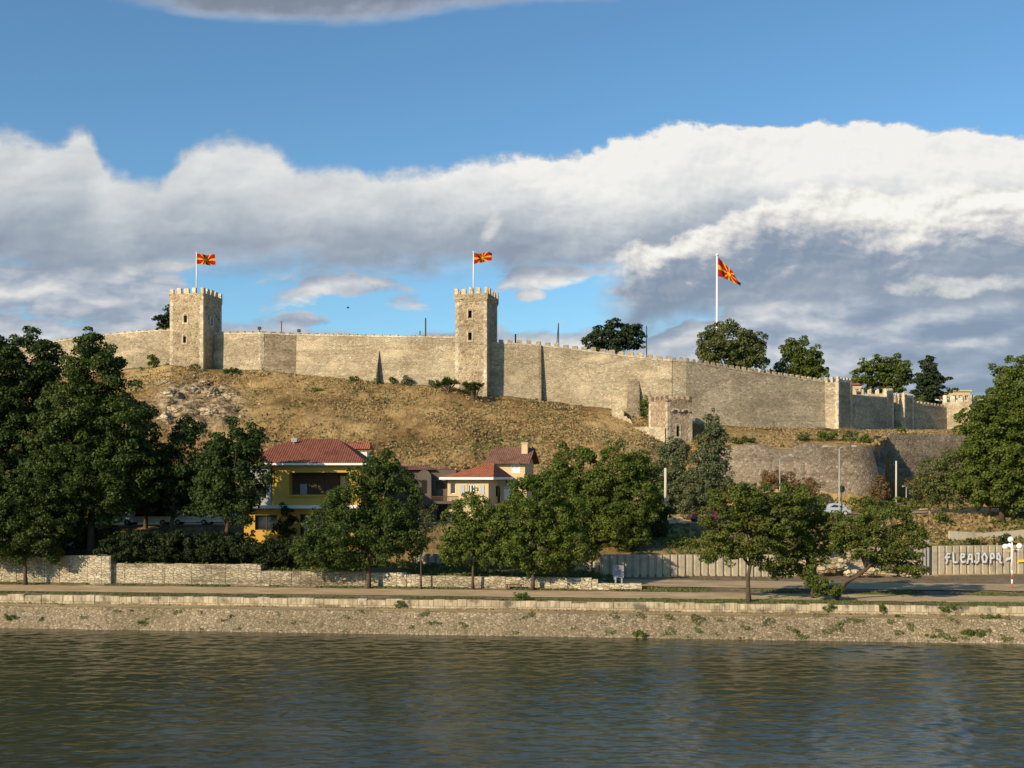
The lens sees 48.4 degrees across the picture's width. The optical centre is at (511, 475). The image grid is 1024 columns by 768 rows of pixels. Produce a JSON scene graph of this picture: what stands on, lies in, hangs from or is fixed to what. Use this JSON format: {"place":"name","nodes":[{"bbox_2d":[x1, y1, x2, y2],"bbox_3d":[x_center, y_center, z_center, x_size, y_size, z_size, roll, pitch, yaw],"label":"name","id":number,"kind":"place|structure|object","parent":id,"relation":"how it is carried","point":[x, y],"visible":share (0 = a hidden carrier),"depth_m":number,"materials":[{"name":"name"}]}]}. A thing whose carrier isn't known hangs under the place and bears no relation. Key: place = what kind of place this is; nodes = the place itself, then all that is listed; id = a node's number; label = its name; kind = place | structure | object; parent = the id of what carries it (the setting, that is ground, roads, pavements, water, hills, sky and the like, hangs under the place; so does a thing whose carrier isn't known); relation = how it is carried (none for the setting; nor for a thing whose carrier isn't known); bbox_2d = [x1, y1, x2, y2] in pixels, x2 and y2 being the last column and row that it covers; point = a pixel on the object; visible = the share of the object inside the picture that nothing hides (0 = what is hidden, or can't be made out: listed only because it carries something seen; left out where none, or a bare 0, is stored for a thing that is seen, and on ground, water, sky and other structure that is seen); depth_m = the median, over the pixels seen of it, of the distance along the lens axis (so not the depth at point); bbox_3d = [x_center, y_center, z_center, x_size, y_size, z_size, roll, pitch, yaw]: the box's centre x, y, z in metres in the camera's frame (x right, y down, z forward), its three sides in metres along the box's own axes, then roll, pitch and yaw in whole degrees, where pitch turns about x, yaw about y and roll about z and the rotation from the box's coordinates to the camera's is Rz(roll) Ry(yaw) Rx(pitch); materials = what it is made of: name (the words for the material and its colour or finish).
{"place":"outdoors","nodes":[
{"label":"outdoors","id":0,"kind":"place"},
{"bbox_2d":[0,628,1023,767],"bbox_3d":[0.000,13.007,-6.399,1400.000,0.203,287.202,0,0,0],"label":"river water","id":1,"kind":"structure","parent":0,"point":[82,698],"depth_m":65.59,"materials":[{"name":"liquid"}]},
{"bbox_2d":[0,365,1023,614],"bbox_3d":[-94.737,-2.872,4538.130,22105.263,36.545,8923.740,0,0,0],"label":"ground","id":2,"kind":"structure","parent":0,"point":[410,425],"depth_m":162.41,"materials":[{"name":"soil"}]},
{"bbox_2d":[0,325,71,543],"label":"broadleaf tree","id":3,"kind":"object","parent":2,"relation":"on","point":[18,389],"visible":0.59,"depth_m":116.77,"materials":[{"name":"green plant"}]},
{"bbox_2d":[0,464,79,584],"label":"broadleaf tree","id":4,"kind":"object","parent":2,"relation":"on","point":[23,523],"visible":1,"depth_m":110.00,"materials":[{"name":"green plant"}]},
{"bbox_2d":[0,555,91,582],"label":"stone wall","id":5,"kind":"structure","parent":2,"relation":"on","point":[72,568],"depth_m":112.27,"materials":[{"name":"stone"}]},
{"bbox_2d":[17,453,94,554],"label":"broadleaf tree","id":6,"kind":"object","parent":2,"relation":"on","point":[29,463],"visible":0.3,"depth_m":113.57,"materials":[{"name":"green plant"}]},
{"bbox_2d":[59,525,120,552],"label":"shrub","id":7,"kind":"object","parent":2,"relation":"on","point":[103,533],"visible":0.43,"depth_m":115.46,"materials":[{"name":"green plant"}]},
{"bbox_2d":[14,328,169,373],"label":"castle wall","id":8,"kind":"structure","parent":2,"relation":"on","point":[135,348],"depth_m":197.20,"materials":[{"name":"stone"}]},
{"bbox_2d":[24,326,166,554],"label":"broadleaf tree","id":9,"kind":"object","parent":2,"relation":"on","point":[100,452],"visible":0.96,"depth_m":113.26,"materials":[{"name":"green plant"}]},
{"bbox_2d":[90,555,117,584],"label":"stone pier","id":10,"kind":"structure","parent":2,"relation":"on","point":[101,570],"depth_m":111.19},
{"bbox_2d":[112,395,196,528],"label":"broadleaf tree","id":11,"kind":"object","parent":2,"relation":"on","point":[162,510],"visible":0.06,"depth_m":124.27,"materials":[{"name":"green plant"}]},
{"bbox_2d":[151,304,169,329],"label":"conifer tree","id":12,"kind":"object","parent":2,"relation":"on","point":[164,322],"visible":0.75,"depth_m":204.16,"materials":[{"name":"green plant"}]},
{"bbox_2d":[92,529,268,563],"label":"hedge","id":13,"kind":"object","parent":2,"relation":"on","point":[202,549],"visible":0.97,"depth_m":111.56,"materials":[{"name":"green plant"}]},
{"bbox_2d":[138,414,229,531],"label":"broadleaf tree","id":14,"kind":"object","parent":2,"relation":"on","point":[181,486],"visible":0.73,"depth_m":116.99,"materials":[{"name":"green plant"}]},
{"bbox_2d":[113,563,262,585],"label":"stone wall","id":15,"kind":"structure","parent":2,"relation":"on","point":[207,574],"depth_m":110.69,"materials":[{"name":"stone"}]},
{"bbox_2d":[169,288,222,369],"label":"castle tower","id":16,"kind":"structure","parent":2,"relation":"on","point":[195,320],"depth_m":192.48,"materials":[{"name":"stone"}]},
{"bbox_2d":[196,252,196,287],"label":"flagpole","id":17,"kind":"object","parent":16,"relation":"on","point":[196,269],"visible":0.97,"depth_m":195.91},
{"bbox_2d":[197,254,215,264],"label":"flag","id":18,"kind":"object","parent":17,"relation":"attached to","point":[206,259],"visible":1,"depth_m":195.99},
{"bbox_2d":[192,416,276,563],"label":"broadleaf tree","id":19,"kind":"object","parent":2,"relation":"on","point":[212,481],"visible":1,"depth_m":112.01,"materials":[{"name":"green plant"}]},
{"bbox_2d":[213,331,261,369],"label":"castle wall","id":20,"kind":"structure","parent":2,"relation":"on","point":[238,350],"depth_m":193.17,"materials":[{"name":"stone"}]},
{"bbox_2d":[260,331,295,373],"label":"castle wall","id":21,"kind":"structure","parent":2,"relation":"on","point":[278,350],"depth_m":191.73,"materials":[{"name":"stone"}]},
{"bbox_2d":[244,535,319,569],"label":"hedge","id":22,"kind":"object","parent":2,"relation":"on","point":[271,553],"visible":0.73,"depth_m":111.23,"materials":[{"name":"green plant"}]},
{"bbox_2d":[271,502,299,540],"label":"shrub","id":23,"kind":"object","parent":2,"relation":"on","point":[281,529],"visible":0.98,"depth_m":117.03,"materials":[{"name":"green plant"}]},
{"bbox_2d":[240,438,374,549],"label":"yellow house","id":24,"kind":"structure","parent":2,"relation":"on","point":[310,472],"depth_m":119.73,"materials":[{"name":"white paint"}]},
{"bbox_2d":[256,515,276,529],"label":"window","id":25,"kind":"structure","parent":24,"relation":"in","point":[263,522],"depth_m":119.80,"materials":[{"name":"grey glass"}]},
{"bbox_2d":[0,582,640,590],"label":"verge grass","id":26,"kind":"structure","parent":2,"relation":"on","point":[325,586],"depth_m":108.17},
{"bbox_2d":[261,571,419,586],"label":"stone wall","id":27,"kind":"structure","parent":2,"relation":"on","point":[336,578],"depth_m":109.05,"materials":[{"name":"stone"}]},
{"bbox_2d":[0,591,698,602],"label":"verge grass","id":28,"kind":"structure","parent":2,"relation":"on","point":[277,595],"depth_m":100.93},
{"bbox_2d":[288,448,429,588],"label":"broadleaf tree","id":29,"kind":"object","parent":2,"relation":"on","point":[388,545],"visible":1,"depth_m":106.67,"materials":[{"name":"green plant"}]},
{"bbox_2d":[96,536,622,582],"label":"terrace grass","id":30,"kind":"structure","parent":2,"relation":"on","point":[427,569],"depth_m":112.17,"materials":[{"name":"plant"}]},
{"bbox_2d":[296,333,454,386],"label":"castle wall","id":31,"kind":"structure","parent":2,"relation":"on","point":[420,360],"depth_m":187.99,"materials":[{"name":"stone"}]},
{"bbox_2d":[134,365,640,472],"bbox_3d":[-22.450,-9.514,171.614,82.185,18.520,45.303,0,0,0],"label":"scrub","id":32,"kind":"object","parent":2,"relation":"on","point":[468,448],"visible":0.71,"depth_m":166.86,"materials":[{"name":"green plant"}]},
{"bbox_2d":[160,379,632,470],"bbox_3d":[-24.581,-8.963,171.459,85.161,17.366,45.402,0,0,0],"label":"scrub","id":33,"kind":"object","parent":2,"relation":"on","point":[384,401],"visible":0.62,"depth_m":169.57,"materials":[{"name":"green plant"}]},
{"bbox_2d":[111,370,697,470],"bbox_3d":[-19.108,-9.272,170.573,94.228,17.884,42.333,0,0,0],"label":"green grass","id":34,"kind":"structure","parent":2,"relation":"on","point":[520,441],"depth_m":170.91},
{"bbox_2d":[399,501,439,588],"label":"young tree","id":35,"kind":"object","parent":2,"relation":"on","point":[425,518],"visible":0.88,"depth_m":107.05,"materials":[{"name":"green plant"}]},
{"bbox_2d":[384,466,458,521],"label":"old house","id":36,"kind":"structure","parent":2,"relation":"on","point":[433,486],"depth_m":131.50,"materials":[{"name":"paint"}]},
{"bbox_2d":[435,375,460,392],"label":"shrub","id":37,"kind":"object","parent":2,"relation":"on","point":[447,382],"visible":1,"depth_m":181.48,"materials":[{"name":"green plant"}]},
{"bbox_2d":[436,487,508,589],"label":"broadleaf tree","id":38,"kind":"object","parent":2,"relation":"on","point":[475,538],"visible":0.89,"depth_m":105.68,"materials":[{"name":"green plant"}]},
{"bbox_2d":[461,380,485,399],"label":"small shrubby tree","id":39,"kind":"object","parent":2,"relation":"on","point":[472,387],"visible":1,"depth_m":180.43,"materials":[{"name":"green plant"}]},
{"bbox_2d":[454,287,498,397],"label":"castle tower","id":40,"kind":"structure","parent":2,"relation":"on","point":[475,323],"depth_m":184.66,"materials":[{"name":"stone"}]},
{"bbox_2d":[473,251,473,290],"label":"flagpole","id":41,"kind":"object","parent":40,"relation":"on","point":[473,270],"visible":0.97,"depth_m":188.41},
{"bbox_2d":[474,252,491,263],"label":"flag","id":42,"kind":"object","parent":41,"relation":"attached to","point":[482,257],"visible":1,"depth_m":188.41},
{"bbox_2d":[439,463,531,520],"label":"cream house","id":43,"kind":"structure","parent":2,"relation":"on","point":[488,480],"depth_m":130.92,"materials":[{"name":"white paint"}]},
{"bbox_2d":[412,553,598,572],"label":"ribbed wall","id":44,"kind":"structure","parent":2,"relation":"on","point":[427,558],"depth_m":117.14,"materials":[{"name":"concrete"}]},
{"bbox_2d":[0,602,1014,616],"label":"verge grass","id":45,"kind":"structure","parent":2,"relation":"on","point":[830,613],"depth_m":96.64,"materials":[{"name":"plant"}]},
{"bbox_2d":[422,575,597,588],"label":"stone wall","id":46,"kind":"structure","parent":2,"relation":"on","point":[500,582],"depth_m":107.23,"materials":[{"name":"stone"}]},
{"bbox_2d":[0,605,1023,643],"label":"stone embankment","id":47,"kind":"structure","parent":2,"relation":"on","point":[874,629],"depth_m":93.91,"materials":[{"name":"stone"}]},
{"bbox_2d":[23,604,1023,642],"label":"bank weeds","id":48,"kind":"object","parent":47,"relation":"on","point":[1004,637],"visible":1,"depth_m":91.90,"materials":[{"name":"green plant"}]},
{"bbox_2d":[0,594,1023,615],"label":"kerb wall","id":49,"kind":"structure","parent":2,"relation":"on","point":[549,604],"depth_m":97.69,"materials":[{"name":"concrete"}]},
{"bbox_2d":[486,442,539,485],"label":"gabled house","id":50,"kind":"structure","parent":2,"relation":"on","point":[514,463],"depth_m":139.24,"materials":[{"name":"white paint"}]},
{"bbox_2d":[482,473,602,589],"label":"broadleaf tree","id":51,"kind":"object","parent":2,"relation":"on","point":[540,526],"visible":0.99,"depth_m":104.70,"materials":[{"name":"green plant"}]},
{"bbox_2d":[531,441,611,547],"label":"broadleaf tree","id":52,"kind":"object","parent":2,"relation":"on","point":[564,474],"visible":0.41,"depth_m":120.46,"materials":[{"name":"green plant"}]},
{"bbox_2d":[491,339,671,416],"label":"castle wall","id":53,"kind":"structure","parent":2,"relation":"on","point":[583,376],"depth_m":185.52,"materials":[{"name":"stone"}]},
{"bbox_2d":[580,317,647,353],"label":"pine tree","id":54,"kind":"object","parent":2,"relation":"on","point":[626,339],"visible":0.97,"depth_m":197.82,"materials":[{"name":"green plant"}]},
{"bbox_2d":[598,583,641,589],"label":"stone wall","id":55,"kind":"structure","parent":2,"relation":"on","point":[604,586],"depth_m":106.06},
{"bbox_2d":[611,401,631,423],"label":"ruin fragment","id":56,"kind":"object","parent":2,"relation":"on","point":[617,412],"visible":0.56,"depth_m":177.76,"materials":[{"name":"stone"}]},
{"bbox_2d":[579,439,664,551],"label":"broadleaf tree","id":57,"kind":"object","parent":2,"relation":"on","point":[628,482],"visible":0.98,"depth_m":117.94,"materials":[{"name":"green plant"}]},
{"bbox_2d":[594,493,674,538],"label":"broadleaf tree","id":58,"kind":"object","parent":2,"relation":"on","point":[663,515],"visible":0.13,"depth_m":122.84,"materials":[{"name":"green plant"}]},
{"bbox_2d":[636,427,665,441],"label":"broken wall","id":59,"kind":"structure","parent":2,"relation":"on","point":[658,433],"depth_m":171.99,"materials":[{"name":"stone"}]},
{"bbox_2d":[649,395,691,443],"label":"gate tower","id":60,"kind":"structure","parent":2,"relation":"on","point":[672,415],"depth_m":172.72,"materials":[{"name":"stone"}]},
{"bbox_2d":[641,435,704,513],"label":"olive tree","id":61,"kind":"object","parent":2,"relation":"on","point":[678,457],"visible":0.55,"depth_m":136.94,"materials":[{"name":"green plant"}]},
{"bbox_2d":[665,537,709,547],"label":"bush","id":62,"kind":"object","parent":2,"relation":"on","point":[690,542],"visible":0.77,"depth_m":120.04,"materials":[{"name":"green plant"}]},
{"bbox_2d":[600,554,796,576],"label":"ribbed wall","id":63,"kind":"structure","parent":2,"relation":"on","point":[652,565],"depth_m":116.21,"materials":[{"name":"concrete"}]},
{"bbox_2d":[674,407,735,519],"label":"cypress tree","id":64,"kind":"object","parent":2,"relation":"on","point":[711,472],"visible":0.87,"depth_m":133.26,"materials":[{"name":"green plant"}]},
{"bbox_2d":[715,253,718,329],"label":"flagpole","id":65,"kind":"object","parent":2,"relation":"on","point":[716,254],"visible":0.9,"depth_m":213.85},
{"bbox_2d":[718,258,740,284],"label":"flag","id":66,"kind":"object","parent":65,"relation":"attached to","point":[725,271],"visible":1,"depth_m":213.96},
{"bbox_2d":[695,319,770,370],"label":"broadleaf tree","id":67,"kind":"object","parent":2,"relation":"on","point":[738,352],"visible":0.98,"depth_m":198.80,"materials":[{"name":"green plant"}]},
{"bbox_2d":[672,357,834,427],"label":"castle wall","id":68,"kind":"structure","parent":2,"relation":"on","point":[737,396],"depth_m":184.91,"materials":[{"name":"grey stone"}]},
{"bbox_2d":[696,481,812,602],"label":"broadleaf tree","id":69,"kind":"object","parent":2,"relation":"on","point":[742,496],"visible":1,"depth_m":95.73,"materials":[{"name":"green plant"}]},
{"bbox_2d":[759,470,795,490],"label":"bush","id":70,"kind":"object","parent":2,"relation":"on","point":[772,478],"visible":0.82,"depth_m":146.84,"materials":[{"name":"brown plant"}]},
{"bbox_2d":[698,436,891,504],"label":"retaining wall","id":71,"kind":"structure","parent":2,"relation":"on","point":[861,467],"depth_m":151.49,"materials":[{"name":"stone"}]},
{"bbox_2d":[758,484,835,597],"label":"broadleaf tree","id":72,"kind":"object","parent":2,"relation":"on","point":[815,519],"visible":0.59,"depth_m":98.49,"materials":[{"name":"green plant"}]},
{"bbox_2d":[773,335,829,379],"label":"broadleaf tree","id":73,"kind":"object","parent":2,"relation":"on","point":[798,357],"visible":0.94,"depth_m":204.70,"materials":[{"name":"green plant"}]},
{"bbox_2d":[789,477,825,495],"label":"bush","id":74,"kind":"object","parent":2,"relation":"on","point":[811,484],"visible":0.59,"depth_m":146.57,"materials":[{"name":"brown plant"}]},
{"bbox_2d":[798,569,844,596],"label":"shrub","id":75,"kind":"object","parent":2,"relation":"on","point":[821,587],"visible":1,"depth_m":96.68,"materials":[{"name":"green plant"}]},
{"bbox_2d":[639,586,1023,595],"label":"verge grass","id":76,"kind":"structure","parent":2,"relation":"on","point":[770,590],"depth_m":103.80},
{"bbox_2d":[640,597,1023,605],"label":"verge grass","id":77,"kind":"structure","parent":2,"relation":"on","point":[828,601],"depth_m":96.16,"materials":[{"name":"plant"}]},
{"bbox_2d":[641,513,1023,554],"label":"green grass","id":78,"kind":"structure","parent":2,"relation":"on","point":[698,534],"depth_m":123.69,"materials":[{"name":"plant"}]},
{"bbox_2d":[817,376,852,428],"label":"wall tower","id":79,"kind":"structure","parent":2,"relation":"on","point":[839,403],"depth_m":189.06,"materials":[{"name":"grey stone"}]},
{"bbox_2d":[799,545,926,574],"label":"rubble wall","id":80,"kind":"structure","parent":2,"relation":"on","point":[856,564],"depth_m":118.68,"materials":[{"name":"stone"}]},
{"bbox_2d":[853,395,886,429],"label":"castle wall","id":81,"kind":"structure","parent":2,"relation":"on","point":[869,412],"depth_m":196.36,"materials":[{"name":"grey stone"}]},
{"bbox_2d":[854,388,893,429],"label":"wall tower","id":82,"kind":"structure","parent":2,"relation":"on","point":[888,393],"depth_m":203.05,"materials":[{"name":"grey stone"}]},
{"bbox_2d":[826,506,931,600],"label":"leaning tree","id":83,"kind":"object","parent":2,"relation":"on","point":[866,532],"visible":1,"depth_m":96.72,"materials":[{"name":"green plant"}]},
{"bbox_2d":[867,475,890,505],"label":"bush","id":84,"kind":"object","parent":2,"relation":"on","point":[884,492],"visible":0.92,"depth_m":148.20,"materials":[{"name":"brown plant"}]},
{"bbox_2d":[841,495,918,511],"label":"bush","id":85,"kind":"object","parent":2,"relation":"on","point":[891,504],"visible":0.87,"depth_m":130.70,"materials":[{"name":"green plant"}]},
{"bbox_2d":[849,352,914,393],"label":"broadleaf tree","id":86,"kind":"object","parent":2,"relation":"on","point":[882,370],"visible":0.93,"depth_m":238.68,"materials":[{"name":"green plant"}]},
{"bbox_2d":[893,392,913,428],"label":"wall tower","id":87,"kind":"structure","parent":2,"relation":"on","point":[905,410],"depth_m":206.78,"materials":[{"name":"grey stone"}]},
{"bbox_2d":[894,396,946,429],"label":"castle wall","id":88,"kind":"structure","parent":2,"relation":"on","point":[927,415],"depth_m":213.57,"materials":[{"name":"grey stone"}]},
{"bbox_2d":[908,355,959,404],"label":"conifer tree","id":89,"kind":"object","parent":2,"relation":"on","point":[930,379],"visible":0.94,"depth_m":236.89,"materials":[{"name":"green plant"}]},
{"bbox_2d":[847,511,1023,552],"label":"dry grass","id":90,"kind":"structure","parent":2,"relation":"on","point":[988,514],"depth_m":127.25,"materials":[{"name":"plant"}]},
{"bbox_2d":[906,440,980,511],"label":"broadleaf tree","id":91,"kind":"object","parent":2,"relation":"on","point":[938,488],"visible":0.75,"depth_m":130.87,"materials":[{"name":"green plant"}]},
{"bbox_2d":[881,433,1023,478],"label":"retaining wall","id":92,"kind":"structure","parent":2,"relation":"on","point":[908,453],"depth_m":166.33,"materials":[{"name":"stone"}]},
{"bbox_2d":[942,394,978,429],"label":"wall tower","id":93,"kind":"structure","parent":2,"relation":"on","point":[953,406],"depth_m":217.93,"materials":[{"name":"stone"}]},
{"bbox_2d":[929,545,1023,574],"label":"ribbed wall","id":94,"kind":"structure","parent":2,"relation":"on","point":[976,559],"depth_m":119.39,"materials":[{"name":"concrete"}]},
{"bbox_2d":[948,530,1023,540],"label":"concrete wall","id":95,"kind":"structure","parent":2,"relation":"on","point":[956,535],"depth_m":123.92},
{"bbox_2d":[949,354,1023,520],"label":"broadleaf tree","id":96,"kind":"object","parent":2,"relation":"on","point":[996,470],"visible":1,"depth_m":127.30,"materials":[{"name":"green plant"}]},
{"bbox_2d":[1002,537,1021,587],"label":"globe lamp","id":97,"kind":"object","parent":2,"relation":"on","point":[1009,546],"visible":1,"depth_m":106.04,"materials":[{"name":"white paint"}]},
{"bbox_2d":[0,585,1023,602],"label":"promenade path","id":98,"kind":"structure","parent":0,"point":[510,593],"depth_m":102.93,"materials":[{"name":"concrete"}]},
{"bbox_2d":[0,603,1023,618],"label":"quay path","id":99,"kind":"structure","parent":0,"point":[418,609],"depth_m":97.48,"materials":[{"name":"concrete"}]},
{"bbox_2d":[0,0,1023,396],"label":"sky","id":100,"kind":"structure","parent":0,"point":[856,166],"materials":[{"name":"blue"}]},
{"bbox_2d":[76,509,1023,525],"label":"hill road","id":101,"kind":"structure","parent":0,"point":[448,522],"depth_m":131.05,"materials":[{"name":"asphalt"}]},
{"bbox_2d":[129,512,169,524],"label":"parked van","id":102,"kind":"object","parent":101,"relation":"on","point":[161,519],"visible":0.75,"depth_m":127.30,"materials":[{"name":"grey metal"}]},
{"bbox_2d":[174,514,210,524],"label":"parked car","id":103,"kind":"object","parent":101,"relation":"on","point":[203,520],"visible":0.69,"depth_m":127.75,"materials":[{"name":"grey metal"}]},
{"bbox_2d":[818,503,851,515],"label":"parked car","id":104,"kind":"object","parent":101,"relation":"on","point":[844,510],"visible":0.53,"depth_m":133.05,"materials":[{"name":"silver metal"}]},
{"bbox_2d":[600,578,1023,590],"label":"river road","id":105,"kind":"structure","parent":0,"point":[850,585],"depth_m":108.36,"materials":[{"name":"asphalt"}]},
{"bbox_2d":[698,424,958,447],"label":"dry grass","id":106,"kind":"structure","parent":0,"point":[789,431],"depth_m":173.75,"materials":[{"name":"plant"}]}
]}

